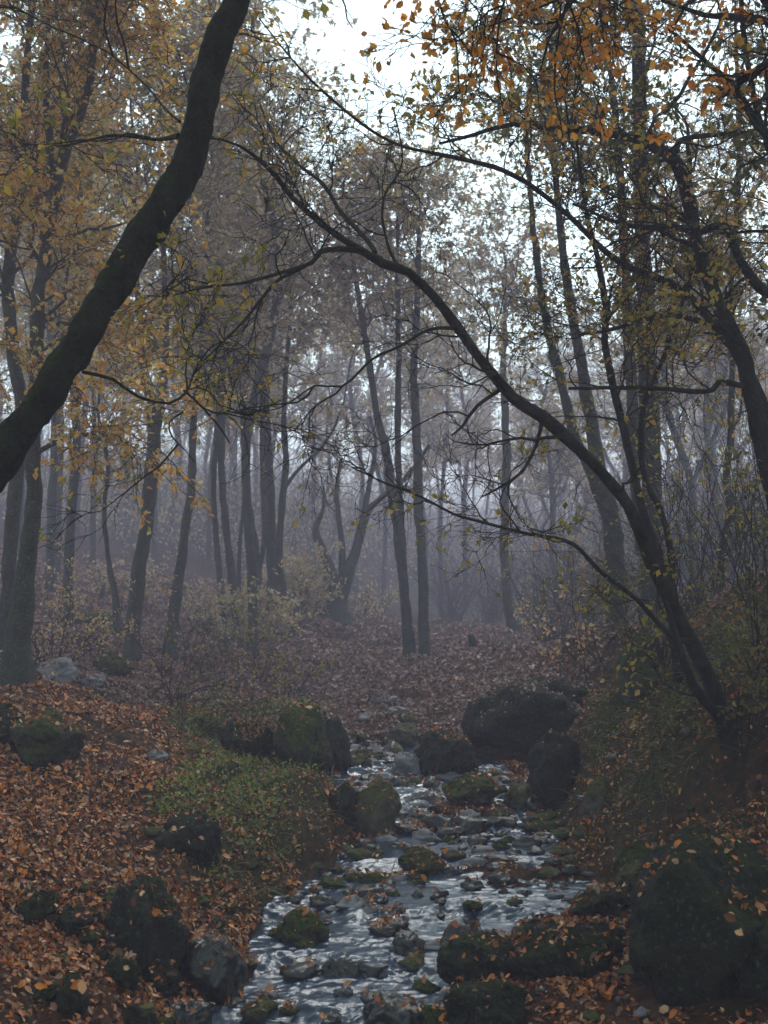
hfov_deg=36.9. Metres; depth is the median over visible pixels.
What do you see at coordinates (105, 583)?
shrub
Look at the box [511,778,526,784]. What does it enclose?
stone
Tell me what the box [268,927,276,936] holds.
stone
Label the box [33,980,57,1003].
boulder
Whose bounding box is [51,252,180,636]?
tree
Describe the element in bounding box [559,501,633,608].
shrub
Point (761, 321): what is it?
tree
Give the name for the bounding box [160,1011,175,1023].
stone
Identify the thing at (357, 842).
stone
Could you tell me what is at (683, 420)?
tree
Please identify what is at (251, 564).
tree
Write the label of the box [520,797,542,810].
stone
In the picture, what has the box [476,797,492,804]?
stone
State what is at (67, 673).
boulder
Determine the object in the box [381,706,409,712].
stone
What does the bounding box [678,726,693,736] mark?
stone
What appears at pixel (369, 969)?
stone
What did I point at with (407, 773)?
stone
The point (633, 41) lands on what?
tree
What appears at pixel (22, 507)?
tree
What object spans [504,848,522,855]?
stone
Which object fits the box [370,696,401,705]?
stone
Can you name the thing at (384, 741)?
stone
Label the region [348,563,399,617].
shrub
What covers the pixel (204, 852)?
boulder
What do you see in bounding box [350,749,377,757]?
stone
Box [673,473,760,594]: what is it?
shrub
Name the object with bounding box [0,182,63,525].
tree
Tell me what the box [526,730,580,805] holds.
boulder
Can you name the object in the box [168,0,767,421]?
tree
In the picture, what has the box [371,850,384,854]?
stone
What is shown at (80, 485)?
tree
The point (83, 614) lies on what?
shrub
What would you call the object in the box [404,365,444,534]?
tree
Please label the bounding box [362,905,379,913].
stone
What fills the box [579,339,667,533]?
tree
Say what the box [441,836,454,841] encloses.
stone
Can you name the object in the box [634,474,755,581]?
shrub
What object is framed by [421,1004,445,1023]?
boulder
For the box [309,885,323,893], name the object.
stone
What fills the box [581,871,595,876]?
stone
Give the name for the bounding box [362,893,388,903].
stone
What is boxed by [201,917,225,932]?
boulder
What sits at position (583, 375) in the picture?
tree
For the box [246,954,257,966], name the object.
stone
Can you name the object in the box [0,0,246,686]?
tree
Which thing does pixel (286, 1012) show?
stone
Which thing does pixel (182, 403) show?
tree
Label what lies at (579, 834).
stone
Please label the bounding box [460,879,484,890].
stone
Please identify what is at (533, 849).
stone
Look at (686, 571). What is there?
shrub
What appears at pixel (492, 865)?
stone
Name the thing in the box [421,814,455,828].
stone
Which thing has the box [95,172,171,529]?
tree
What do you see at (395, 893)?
stone
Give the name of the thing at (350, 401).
tree
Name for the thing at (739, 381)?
tree
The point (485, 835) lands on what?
stone
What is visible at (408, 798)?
stone
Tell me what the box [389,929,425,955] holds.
boulder
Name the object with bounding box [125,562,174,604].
shrub
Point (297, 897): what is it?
stone
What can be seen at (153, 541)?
tree
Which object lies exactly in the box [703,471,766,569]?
shrub
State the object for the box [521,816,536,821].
stone
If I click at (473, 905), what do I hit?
stone
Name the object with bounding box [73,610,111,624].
boulder
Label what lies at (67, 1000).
boulder
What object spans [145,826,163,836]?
stone
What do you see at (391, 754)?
stone
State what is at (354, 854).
stone
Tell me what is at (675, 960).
boulder
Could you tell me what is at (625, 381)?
tree
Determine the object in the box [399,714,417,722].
stone
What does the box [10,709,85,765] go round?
boulder
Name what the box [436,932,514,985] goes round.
boulder
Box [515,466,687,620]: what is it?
shrub
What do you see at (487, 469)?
tree
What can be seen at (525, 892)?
stone
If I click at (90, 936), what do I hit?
stone
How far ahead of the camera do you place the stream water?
6.69 m
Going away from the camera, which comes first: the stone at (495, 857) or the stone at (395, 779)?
the stone at (495, 857)
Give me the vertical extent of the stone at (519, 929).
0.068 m
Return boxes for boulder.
[0,702,23,745]
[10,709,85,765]
[14,887,59,922]
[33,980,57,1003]
[36,657,78,684]
[54,970,89,1013]
[55,905,93,936]
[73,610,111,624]
[81,673,105,687]
[90,651,131,676]
[93,929,138,960]
[101,952,141,991]
[103,874,187,970]
[126,1005,156,1023]
[140,959,180,998]
[147,750,168,762]
[154,810,222,867]
[168,998,213,1023]
[180,929,247,1003]
[182,804,205,812]
[184,712,224,742]
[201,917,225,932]
[216,759,238,777]
[218,717,273,755]
[272,702,332,772]
[275,906,329,942]
[321,957,359,977]
[325,716,350,773]
[328,781,357,831]
[355,781,401,836]
[363,990,422,1023]
[368,918,410,936]
[386,723,418,745]
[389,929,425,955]
[394,752,419,774]
[398,846,445,874]
[413,728,478,776]
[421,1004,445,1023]
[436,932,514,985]
[440,921,484,946]
[443,776,507,805]
[444,978,527,1023]
[461,675,587,753]
[503,782,539,808]
[506,919,623,980]
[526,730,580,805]
[572,886,631,919]
[582,776,610,815]
[612,841,647,872]
[615,630,666,708]
[615,859,641,886]
[626,877,637,892]
[628,817,767,1007]
[734,923,767,1004]
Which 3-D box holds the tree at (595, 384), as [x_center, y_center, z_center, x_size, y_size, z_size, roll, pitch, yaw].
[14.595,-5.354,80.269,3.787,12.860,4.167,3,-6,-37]
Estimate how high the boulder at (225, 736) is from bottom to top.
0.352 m
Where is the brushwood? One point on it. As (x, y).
(200, 526)
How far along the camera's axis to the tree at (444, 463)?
42.90 m
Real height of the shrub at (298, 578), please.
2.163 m
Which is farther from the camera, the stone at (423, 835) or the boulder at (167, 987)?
the stone at (423, 835)
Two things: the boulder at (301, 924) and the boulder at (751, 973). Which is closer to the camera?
the boulder at (751, 973)
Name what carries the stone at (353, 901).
in the stream water
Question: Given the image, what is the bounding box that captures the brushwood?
[0,360,767,606]
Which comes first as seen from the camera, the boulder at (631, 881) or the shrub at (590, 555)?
the boulder at (631, 881)
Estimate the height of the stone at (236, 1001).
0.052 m
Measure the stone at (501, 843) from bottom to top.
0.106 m
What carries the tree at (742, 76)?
on the ground at (732, 772)
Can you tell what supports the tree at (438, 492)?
on the ground at (732, 772)
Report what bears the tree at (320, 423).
on the ground at (732, 772)
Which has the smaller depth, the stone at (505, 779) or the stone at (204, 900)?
the stone at (204, 900)
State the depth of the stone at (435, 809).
8.91 m
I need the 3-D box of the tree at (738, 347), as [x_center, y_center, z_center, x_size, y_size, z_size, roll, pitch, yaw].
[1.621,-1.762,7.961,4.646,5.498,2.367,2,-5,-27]
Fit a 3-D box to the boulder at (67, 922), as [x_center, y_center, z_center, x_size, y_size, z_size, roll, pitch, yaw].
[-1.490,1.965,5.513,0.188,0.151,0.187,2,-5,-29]
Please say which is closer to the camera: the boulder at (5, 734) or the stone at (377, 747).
the boulder at (5, 734)
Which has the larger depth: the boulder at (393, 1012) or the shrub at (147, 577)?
the shrub at (147, 577)
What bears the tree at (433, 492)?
on the ground at (732, 772)
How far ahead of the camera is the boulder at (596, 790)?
8.18 m
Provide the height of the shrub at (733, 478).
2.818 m
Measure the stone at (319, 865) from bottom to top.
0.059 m
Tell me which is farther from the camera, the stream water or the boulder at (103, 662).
the boulder at (103, 662)
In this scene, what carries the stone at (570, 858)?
on the ground at (732, 772)
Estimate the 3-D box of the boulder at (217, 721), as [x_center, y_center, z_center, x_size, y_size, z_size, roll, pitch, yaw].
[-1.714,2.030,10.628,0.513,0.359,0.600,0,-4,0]
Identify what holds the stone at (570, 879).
on the ground at (732, 772)
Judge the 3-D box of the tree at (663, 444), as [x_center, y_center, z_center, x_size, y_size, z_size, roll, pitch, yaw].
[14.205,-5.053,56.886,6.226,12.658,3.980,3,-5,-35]
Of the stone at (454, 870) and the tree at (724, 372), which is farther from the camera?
the tree at (724, 372)
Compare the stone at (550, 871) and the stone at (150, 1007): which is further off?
the stone at (550, 871)
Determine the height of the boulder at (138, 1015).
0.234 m
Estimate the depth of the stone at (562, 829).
8.38 m
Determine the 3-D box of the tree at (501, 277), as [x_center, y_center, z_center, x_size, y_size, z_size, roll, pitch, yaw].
[2.552,-2.399,24.291,3.333,10.312,2.972,-2,-5,23]
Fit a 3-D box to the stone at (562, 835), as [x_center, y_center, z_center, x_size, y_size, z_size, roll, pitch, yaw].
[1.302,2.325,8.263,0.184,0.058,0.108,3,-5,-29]
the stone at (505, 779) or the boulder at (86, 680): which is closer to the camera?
the stone at (505, 779)
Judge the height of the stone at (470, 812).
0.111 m
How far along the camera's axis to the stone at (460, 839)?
8.25 m
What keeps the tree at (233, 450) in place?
on the ground at (732, 772)
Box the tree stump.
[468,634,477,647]
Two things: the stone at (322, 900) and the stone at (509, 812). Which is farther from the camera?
the stone at (509, 812)
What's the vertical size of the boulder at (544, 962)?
0.316 m
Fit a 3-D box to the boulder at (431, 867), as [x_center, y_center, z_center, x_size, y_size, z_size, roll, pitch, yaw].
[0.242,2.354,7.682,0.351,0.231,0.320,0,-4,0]
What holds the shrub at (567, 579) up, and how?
on the ground at (732, 772)
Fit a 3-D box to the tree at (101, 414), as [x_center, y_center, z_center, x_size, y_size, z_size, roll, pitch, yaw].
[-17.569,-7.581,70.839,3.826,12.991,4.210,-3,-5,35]
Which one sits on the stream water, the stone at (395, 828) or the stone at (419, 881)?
the stone at (419, 881)
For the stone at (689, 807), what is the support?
on the ground at (732, 772)
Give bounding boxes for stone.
[48,954,70,963]
[70,881,88,891]
[78,929,102,942]
[83,880,99,885]
[88,907,101,916]
[103,887,116,900]
[139,1003,155,1012]
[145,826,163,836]
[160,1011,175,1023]
[194,895,211,904]
[215,996,243,1007]
[220,902,237,909]
[240,997,278,1021]
[242,957,254,968]
[246,861,261,869]
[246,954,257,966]
[260,992,280,999]
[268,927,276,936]
[279,1005,300,1015]
[283,962,320,979]
[285,892,303,903]
[289,890,307,894]
[293,939,315,947]
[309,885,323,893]
[309,894,336,906]
[314,861,328,868]
[317,876,346,887]
[321,1013,341,1023]
[322,918,332,924]
[324,905,339,910]
[329,867,342,872]
[333,986,353,996]
[335,894,365,908]
[336,779,365,787]
[340,866,348,872]
[342,845,352,851]
[343,872,386,881]
[346,848,372,859]
[347,732,364,739]
[349,883,397,895]
[350,744,365,749]
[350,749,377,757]
[350,754,372,767]
[353,838,372,846]
[354,785,367,793]
[359,712,373,721]
[359,773,374,779]
[359,843,377,850]
[359,962,388,977]
[360,991,379,1002]
[362,740,382,745]
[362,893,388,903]
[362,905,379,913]
[366,743,383,750]
[367,777,383,785]
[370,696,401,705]
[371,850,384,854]
[372,754,385,759]
[373,834,397,841]
[374,772,390,778]
[380,906,407,914]
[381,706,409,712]
[381,739,403,745]
[381,756,393,762]
[381,879,394,886]
[383,741,403,750]
[384,752,395,756]
[385,775,406,779]
[385,776,402,784]
[387,842,399,847]
[387,874,406,881]
[389,747,403,753]
[389,891,399,896]
[392,824,398,832]
[396,769,415,776]
[396,821,425,833]
[396,843,411,849]
[397,809,408,815]
[398,952,424,971]
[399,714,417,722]
[405,796,416,801]
[407,872,420,878]
[407,880,430,883]
[409,777,424,783]
[409,811,431,818]
[411,828,437,839]
[411,890,423,896]
[412,978,441,992]
[413,800,428,806]
[415,790,448,803]
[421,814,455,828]
[423,776,441,785]
[424,940,440,949]
[425,842,436,845]
[426,805,444,813]
[429,837,441,841]
[429,890,448,899]
[433,781,445,787]
[434,897,445,903]
[434,1002,444,1008]
[437,771,462,779]
[437,826,465,836]
[437,912,444,918]
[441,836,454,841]
[441,849,466,857]
[441,866,462,873]
[452,815,490,832]
[456,837,464,841]
[457,771,490,778]
[458,844,467,849]
[460,809,480,817]
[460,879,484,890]
[462,857,488,867]
[462,900,482,910]
[467,832,494,839]
[467,837,487,844]
[470,845,494,851]
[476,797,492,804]
[485,772,511,777]
[486,854,508,861]
[486,861,499,868]
[486,871,518,884]
[487,816,517,825]
[491,775,513,782]
[491,838,510,848]
[492,810,505,816]
[495,830,506,836]
[496,781,505,787]
[498,887,507,892]
[503,836,514,842]
[504,810,513,814]
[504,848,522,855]
[506,897,522,905]
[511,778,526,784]
[512,836,541,846]
[514,925,523,935]
[516,889,532,894]
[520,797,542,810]
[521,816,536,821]
[522,820,565,831]
[523,975,534,980]
[525,879,539,885]
[527,845,544,854]
[530,831,550,837]
[531,811,556,820]
[534,983,549,995]
[535,838,549,843]
[537,866,560,878]
[545,857,562,865]
[546,891,564,897]
[548,845,575,854]
[550,827,566,835]
[555,832,568,839]
[562,855,578,864]
[562,864,579,874]
[566,877,574,882]
[571,830,588,839]
[574,795,583,801]
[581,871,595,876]
[583,1010,600,1022]
[604,753,615,758]
[613,996,623,1002]
[616,964,633,975]
[632,1006,647,1017]
[651,743,663,750]
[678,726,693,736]
[685,803,694,810]
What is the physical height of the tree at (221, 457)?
12.224 m
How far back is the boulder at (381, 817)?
8.40 m
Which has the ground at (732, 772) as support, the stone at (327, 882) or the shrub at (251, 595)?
the shrub at (251, 595)
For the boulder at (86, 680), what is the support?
on the ground at (732, 772)
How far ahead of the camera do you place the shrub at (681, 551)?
33.93 m
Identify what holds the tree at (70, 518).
on the ground at (732, 772)
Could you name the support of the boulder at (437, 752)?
on the ground at (732, 772)
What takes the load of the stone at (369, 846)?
in the stream water
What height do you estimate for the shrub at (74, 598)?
1.815 m
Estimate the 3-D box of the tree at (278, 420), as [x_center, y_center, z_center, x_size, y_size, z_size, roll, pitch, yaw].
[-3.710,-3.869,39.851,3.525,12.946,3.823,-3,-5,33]
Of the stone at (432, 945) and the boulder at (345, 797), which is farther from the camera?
the boulder at (345, 797)
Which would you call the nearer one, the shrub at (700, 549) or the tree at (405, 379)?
the shrub at (700, 549)
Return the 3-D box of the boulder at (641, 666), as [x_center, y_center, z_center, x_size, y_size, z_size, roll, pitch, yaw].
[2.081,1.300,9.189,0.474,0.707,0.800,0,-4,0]
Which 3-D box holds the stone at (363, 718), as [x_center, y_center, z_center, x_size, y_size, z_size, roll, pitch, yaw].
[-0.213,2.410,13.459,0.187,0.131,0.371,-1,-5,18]
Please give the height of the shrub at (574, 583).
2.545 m
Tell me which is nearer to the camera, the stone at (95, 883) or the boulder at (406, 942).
the stone at (95, 883)
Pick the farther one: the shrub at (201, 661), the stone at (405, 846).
the shrub at (201, 661)
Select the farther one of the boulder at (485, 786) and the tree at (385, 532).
the tree at (385, 532)
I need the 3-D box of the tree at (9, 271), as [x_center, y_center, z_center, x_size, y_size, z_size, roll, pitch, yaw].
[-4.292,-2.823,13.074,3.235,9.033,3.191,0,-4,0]
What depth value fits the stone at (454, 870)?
7.57 m
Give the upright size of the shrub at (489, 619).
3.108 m
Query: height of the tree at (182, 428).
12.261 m
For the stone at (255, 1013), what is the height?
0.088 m
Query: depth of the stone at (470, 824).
8.52 m
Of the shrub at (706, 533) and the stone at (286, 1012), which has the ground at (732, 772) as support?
the shrub at (706, 533)
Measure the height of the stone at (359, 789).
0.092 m
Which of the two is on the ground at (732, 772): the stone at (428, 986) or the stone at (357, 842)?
the stone at (428, 986)
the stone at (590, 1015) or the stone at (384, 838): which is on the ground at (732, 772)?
the stone at (590, 1015)
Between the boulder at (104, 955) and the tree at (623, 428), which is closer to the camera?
the boulder at (104, 955)
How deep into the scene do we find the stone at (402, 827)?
8.49 m
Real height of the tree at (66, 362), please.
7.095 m
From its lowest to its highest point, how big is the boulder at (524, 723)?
0.948 m
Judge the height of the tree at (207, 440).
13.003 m
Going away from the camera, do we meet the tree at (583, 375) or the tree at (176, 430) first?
the tree at (583, 375)
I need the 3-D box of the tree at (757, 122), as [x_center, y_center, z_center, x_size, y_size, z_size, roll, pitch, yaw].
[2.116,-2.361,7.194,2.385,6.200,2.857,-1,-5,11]
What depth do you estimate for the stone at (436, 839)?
8.21 m
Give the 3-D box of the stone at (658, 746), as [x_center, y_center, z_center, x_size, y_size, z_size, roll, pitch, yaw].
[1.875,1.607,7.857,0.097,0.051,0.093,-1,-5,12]
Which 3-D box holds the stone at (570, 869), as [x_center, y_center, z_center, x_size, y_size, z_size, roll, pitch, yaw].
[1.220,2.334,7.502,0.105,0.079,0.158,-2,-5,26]
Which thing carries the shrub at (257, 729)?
on the ground at (732, 772)
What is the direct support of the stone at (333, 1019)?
on the stream water
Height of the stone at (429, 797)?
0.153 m
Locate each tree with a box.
[0,0,137,650]
[0,0,150,595]
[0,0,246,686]
[0,0,356,559]
[0,43,109,556]
[0,51,164,626]
[0,120,36,421]
[0,148,85,392]
[0,158,135,574]
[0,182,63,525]
[0,243,41,440]
[21,0,275,662]
[25,119,161,565]
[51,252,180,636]
[64,175,150,542]
[90,348,115,482]
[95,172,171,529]
[101,0,739,750]
[103,174,190,567]
[108,320,151,459]
[109,341,143,482]
[116,1,318,661]
[118,177,299,643]
[126,228,228,543]
[143,0,371,654]
[149,305,182,460]
[151,40,310,640]
[155,308,196,440]
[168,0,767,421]
[171,181,335,638]
[172,251,276,556]
[174,294,251,495]
[175,363,189,481]
[178,217,254,569]
[190,141,457,638]
[192,280,291,592]
[193,26,352,635]
[211,378,258,499]
[229,253,306,444]
[238,333,281,530]
[245,230,337,455]
[253,299,296,480]
[256,408,280,491]
[268,218,358,577]
[277,104,520,656]
[287,390,460,624]
[288,318,339,453]
[292,288,364,564]
[296,183,410,595]
[299,364,342,511]
[313,0,767,509]
[317,314,363,512]
[324,238,422,604]
[352,371,394,522]
[353,236,478,611]
[359,319,405,523]
[361,0,767,156]
[377,325,453,568]
[390,246,499,616]
[401,344,464,539]
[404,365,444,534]
[418,248,516,613]
[429,0,653,624]
[429,157,586,632]
[429,377,487,552]
[450,340,498,531]
[450,384,494,538]
[458,374,572,593]
[460,357,526,581]
[472,0,715,625]
[479,48,767,694]
[484,341,618,617]
[494,354,550,555]
[509,390,640,606]
[515,294,565,530]
[526,0,767,369]
[537,335,578,511]
[538,324,610,544]
[540,251,688,523]
[570,348,612,447]
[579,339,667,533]
[583,173,767,593]
[600,0,767,595]
[607,286,664,457]
[611,326,703,514]
[624,305,680,506]
[633,76,767,577]
[636,248,709,529]
[669,357,751,528]
[670,286,745,541]
[674,307,767,509]
[692,236,747,479]
[697,316,767,498]
[700,306,767,429]
[747,297,767,386]
[757,361,767,392]
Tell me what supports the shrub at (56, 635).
on the ground at (732, 772)
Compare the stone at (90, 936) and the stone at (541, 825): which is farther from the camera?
the stone at (541, 825)
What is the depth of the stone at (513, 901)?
6.85 m
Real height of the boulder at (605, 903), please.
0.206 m
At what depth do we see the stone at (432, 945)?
6.21 m
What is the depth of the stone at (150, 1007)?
4.92 m
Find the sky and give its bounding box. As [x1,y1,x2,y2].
[0,0,767,531]
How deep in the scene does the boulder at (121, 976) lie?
5.14 m
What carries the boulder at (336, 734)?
on the ground at (732, 772)
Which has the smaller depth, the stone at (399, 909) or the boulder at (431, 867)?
the stone at (399, 909)
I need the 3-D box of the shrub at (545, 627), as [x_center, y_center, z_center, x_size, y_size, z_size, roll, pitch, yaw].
[2.191,1.007,12.284,1.554,1.623,1.600,0,-4,0]
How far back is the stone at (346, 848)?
7.97 m
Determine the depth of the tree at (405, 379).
39.52 m
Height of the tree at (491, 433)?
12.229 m
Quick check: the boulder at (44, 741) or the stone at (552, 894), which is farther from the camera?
the boulder at (44, 741)
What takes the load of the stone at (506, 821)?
on the ground at (732, 772)
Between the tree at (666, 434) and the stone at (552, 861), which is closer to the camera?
the stone at (552, 861)
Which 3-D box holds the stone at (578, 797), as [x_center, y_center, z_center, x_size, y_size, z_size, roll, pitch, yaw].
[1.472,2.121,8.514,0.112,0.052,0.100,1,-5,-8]
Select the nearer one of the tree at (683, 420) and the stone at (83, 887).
the stone at (83, 887)
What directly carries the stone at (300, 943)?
on the stream water
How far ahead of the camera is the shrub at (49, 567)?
20.81 m
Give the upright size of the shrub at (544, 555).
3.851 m
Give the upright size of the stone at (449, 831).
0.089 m
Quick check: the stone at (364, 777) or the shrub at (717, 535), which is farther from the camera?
the shrub at (717, 535)
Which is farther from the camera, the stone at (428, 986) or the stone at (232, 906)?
the stone at (232, 906)
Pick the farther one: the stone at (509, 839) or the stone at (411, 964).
the stone at (509, 839)
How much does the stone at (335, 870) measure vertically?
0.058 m
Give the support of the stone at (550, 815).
in the stream water
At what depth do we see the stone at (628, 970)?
5.20 m
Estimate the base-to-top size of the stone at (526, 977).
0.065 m
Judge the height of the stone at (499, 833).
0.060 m
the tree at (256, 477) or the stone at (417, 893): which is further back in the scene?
the tree at (256, 477)
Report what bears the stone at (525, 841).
on the ground at (732, 772)
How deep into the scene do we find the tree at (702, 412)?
46.37 m
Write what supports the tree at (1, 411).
on the ground at (732, 772)
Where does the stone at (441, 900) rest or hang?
in the stream water
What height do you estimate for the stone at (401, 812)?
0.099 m
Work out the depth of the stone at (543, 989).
5.15 m
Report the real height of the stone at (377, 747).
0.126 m
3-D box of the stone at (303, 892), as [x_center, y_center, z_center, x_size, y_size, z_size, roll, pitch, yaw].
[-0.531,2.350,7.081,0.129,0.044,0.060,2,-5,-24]
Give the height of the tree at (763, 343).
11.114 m
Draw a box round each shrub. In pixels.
[0,531,63,603]
[31,525,176,660]
[31,582,135,666]
[49,569,157,658]
[72,575,315,716]
[78,551,124,599]
[121,542,172,575]
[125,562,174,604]
[139,671,232,741]
[158,619,249,685]
[164,575,225,635]
[184,575,288,657]
[199,560,318,643]
[217,669,289,760]
[222,597,317,681]
[242,518,346,616]
[265,641,340,693]
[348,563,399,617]
[383,518,500,621]
[434,530,550,623]
[440,514,636,629]
[454,395,766,616]
[475,454,638,639]
[483,529,571,623]
[484,480,682,619]
[487,501,601,619]
[497,559,603,643]
[501,531,633,639]
[503,356,767,613]
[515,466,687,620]
[516,527,634,624]
[517,531,652,677]
[533,527,725,664]
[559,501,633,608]
[585,304,767,602]
[590,406,767,602]
[625,513,711,580]
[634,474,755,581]
[634,607,767,762]
[663,495,743,584]
[665,437,767,575]
[665,508,753,598]
[668,472,759,600]
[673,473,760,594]
[689,432,767,687]
[697,467,766,572]
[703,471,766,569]
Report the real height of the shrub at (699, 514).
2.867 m
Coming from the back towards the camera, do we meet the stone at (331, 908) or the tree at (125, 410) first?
the tree at (125, 410)
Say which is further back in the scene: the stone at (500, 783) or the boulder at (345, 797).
the stone at (500, 783)
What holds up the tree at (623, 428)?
on the ground at (732, 772)
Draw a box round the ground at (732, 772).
[0,476,767,1023]
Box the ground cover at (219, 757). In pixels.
[131,602,766,903]
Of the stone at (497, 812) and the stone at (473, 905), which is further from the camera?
the stone at (497, 812)
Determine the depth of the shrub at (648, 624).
9.28 m
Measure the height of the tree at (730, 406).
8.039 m
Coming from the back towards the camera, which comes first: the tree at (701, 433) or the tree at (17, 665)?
the tree at (701, 433)
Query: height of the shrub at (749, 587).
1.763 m
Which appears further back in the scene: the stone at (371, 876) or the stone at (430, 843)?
the stone at (430, 843)
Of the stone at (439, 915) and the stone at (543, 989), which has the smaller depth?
the stone at (543, 989)
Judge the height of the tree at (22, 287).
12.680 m
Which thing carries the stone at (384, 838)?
in the stream water
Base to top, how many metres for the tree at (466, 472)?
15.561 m
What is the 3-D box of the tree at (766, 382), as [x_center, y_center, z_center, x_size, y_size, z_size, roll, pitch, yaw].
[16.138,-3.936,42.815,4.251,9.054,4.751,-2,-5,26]
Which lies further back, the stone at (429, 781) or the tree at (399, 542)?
the tree at (399, 542)
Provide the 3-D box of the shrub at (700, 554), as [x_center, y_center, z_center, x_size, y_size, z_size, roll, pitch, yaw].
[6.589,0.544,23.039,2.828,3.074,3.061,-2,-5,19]
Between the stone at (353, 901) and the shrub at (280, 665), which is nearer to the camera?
the stone at (353, 901)
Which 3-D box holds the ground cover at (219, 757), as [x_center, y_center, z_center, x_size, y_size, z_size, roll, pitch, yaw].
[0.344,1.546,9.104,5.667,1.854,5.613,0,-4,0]
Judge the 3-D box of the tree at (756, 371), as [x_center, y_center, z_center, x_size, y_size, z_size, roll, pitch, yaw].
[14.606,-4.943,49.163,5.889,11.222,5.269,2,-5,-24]
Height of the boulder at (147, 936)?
0.550 m
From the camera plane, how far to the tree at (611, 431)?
42.25 m
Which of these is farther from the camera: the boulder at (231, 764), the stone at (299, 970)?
the boulder at (231, 764)
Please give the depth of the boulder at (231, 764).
8.11 m
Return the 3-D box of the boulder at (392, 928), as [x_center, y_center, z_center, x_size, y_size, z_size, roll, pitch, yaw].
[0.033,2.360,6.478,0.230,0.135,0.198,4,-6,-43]
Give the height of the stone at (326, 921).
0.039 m
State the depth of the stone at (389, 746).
11.59 m
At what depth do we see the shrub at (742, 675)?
7.12 m
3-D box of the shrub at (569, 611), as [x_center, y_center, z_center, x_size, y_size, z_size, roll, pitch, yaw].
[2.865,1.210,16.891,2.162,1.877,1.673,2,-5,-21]
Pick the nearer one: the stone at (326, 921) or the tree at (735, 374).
the stone at (326, 921)
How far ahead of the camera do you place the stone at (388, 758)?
10.76 m
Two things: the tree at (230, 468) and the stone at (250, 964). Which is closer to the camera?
the stone at (250, 964)
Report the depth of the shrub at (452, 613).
32.77 m
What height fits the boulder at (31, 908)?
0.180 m
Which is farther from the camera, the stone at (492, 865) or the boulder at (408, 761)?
the boulder at (408, 761)
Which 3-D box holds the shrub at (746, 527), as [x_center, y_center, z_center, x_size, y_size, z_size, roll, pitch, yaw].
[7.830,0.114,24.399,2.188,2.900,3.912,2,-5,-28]
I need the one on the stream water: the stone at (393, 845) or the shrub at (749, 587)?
the stone at (393, 845)
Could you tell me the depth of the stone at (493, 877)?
7.29 m
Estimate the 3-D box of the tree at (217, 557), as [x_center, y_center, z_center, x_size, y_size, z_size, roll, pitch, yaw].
[-3.138,-2.082,21.247,3.416,9.374,2.900,0,-4,0]
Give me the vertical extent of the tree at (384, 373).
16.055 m
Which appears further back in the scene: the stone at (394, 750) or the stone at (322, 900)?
the stone at (394, 750)
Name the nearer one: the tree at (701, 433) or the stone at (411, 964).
the stone at (411, 964)
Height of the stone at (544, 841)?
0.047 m
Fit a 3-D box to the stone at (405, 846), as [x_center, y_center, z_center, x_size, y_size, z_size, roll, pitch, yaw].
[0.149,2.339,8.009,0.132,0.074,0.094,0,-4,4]
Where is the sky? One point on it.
(369, 13)
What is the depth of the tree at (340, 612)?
24.98 m
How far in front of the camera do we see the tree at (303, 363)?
69.33 m
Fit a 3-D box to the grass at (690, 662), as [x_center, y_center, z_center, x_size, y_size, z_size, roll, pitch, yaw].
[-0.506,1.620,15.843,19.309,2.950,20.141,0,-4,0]
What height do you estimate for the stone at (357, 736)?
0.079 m
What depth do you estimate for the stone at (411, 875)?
7.45 m
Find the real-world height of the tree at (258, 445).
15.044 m
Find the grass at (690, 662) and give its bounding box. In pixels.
[112,574,767,910]
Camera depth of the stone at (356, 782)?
9.72 m
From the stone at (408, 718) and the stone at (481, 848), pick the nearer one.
the stone at (481, 848)
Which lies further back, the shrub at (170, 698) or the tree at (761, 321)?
the tree at (761, 321)
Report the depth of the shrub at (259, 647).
16.31 m
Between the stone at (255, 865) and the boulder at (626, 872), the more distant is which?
the boulder at (626, 872)
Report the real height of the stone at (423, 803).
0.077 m
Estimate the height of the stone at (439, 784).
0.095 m
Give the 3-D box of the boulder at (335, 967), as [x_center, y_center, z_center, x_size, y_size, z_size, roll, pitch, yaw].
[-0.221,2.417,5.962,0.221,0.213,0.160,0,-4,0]
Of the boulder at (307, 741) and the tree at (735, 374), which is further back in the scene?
the tree at (735, 374)
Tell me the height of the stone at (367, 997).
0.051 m
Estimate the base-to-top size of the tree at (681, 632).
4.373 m
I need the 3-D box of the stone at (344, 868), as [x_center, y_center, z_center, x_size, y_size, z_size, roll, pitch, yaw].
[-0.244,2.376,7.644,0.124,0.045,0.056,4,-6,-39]
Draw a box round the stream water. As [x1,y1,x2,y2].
[212,743,617,1023]
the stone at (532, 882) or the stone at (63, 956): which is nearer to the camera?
the stone at (63, 956)
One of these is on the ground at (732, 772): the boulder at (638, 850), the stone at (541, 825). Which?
the boulder at (638, 850)
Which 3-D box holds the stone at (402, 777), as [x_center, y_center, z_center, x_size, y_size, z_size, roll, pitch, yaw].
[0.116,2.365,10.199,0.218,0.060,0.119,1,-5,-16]
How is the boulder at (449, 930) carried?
on the ground at (732, 772)
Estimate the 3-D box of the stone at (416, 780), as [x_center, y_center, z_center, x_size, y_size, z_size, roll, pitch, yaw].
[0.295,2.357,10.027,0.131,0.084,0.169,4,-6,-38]

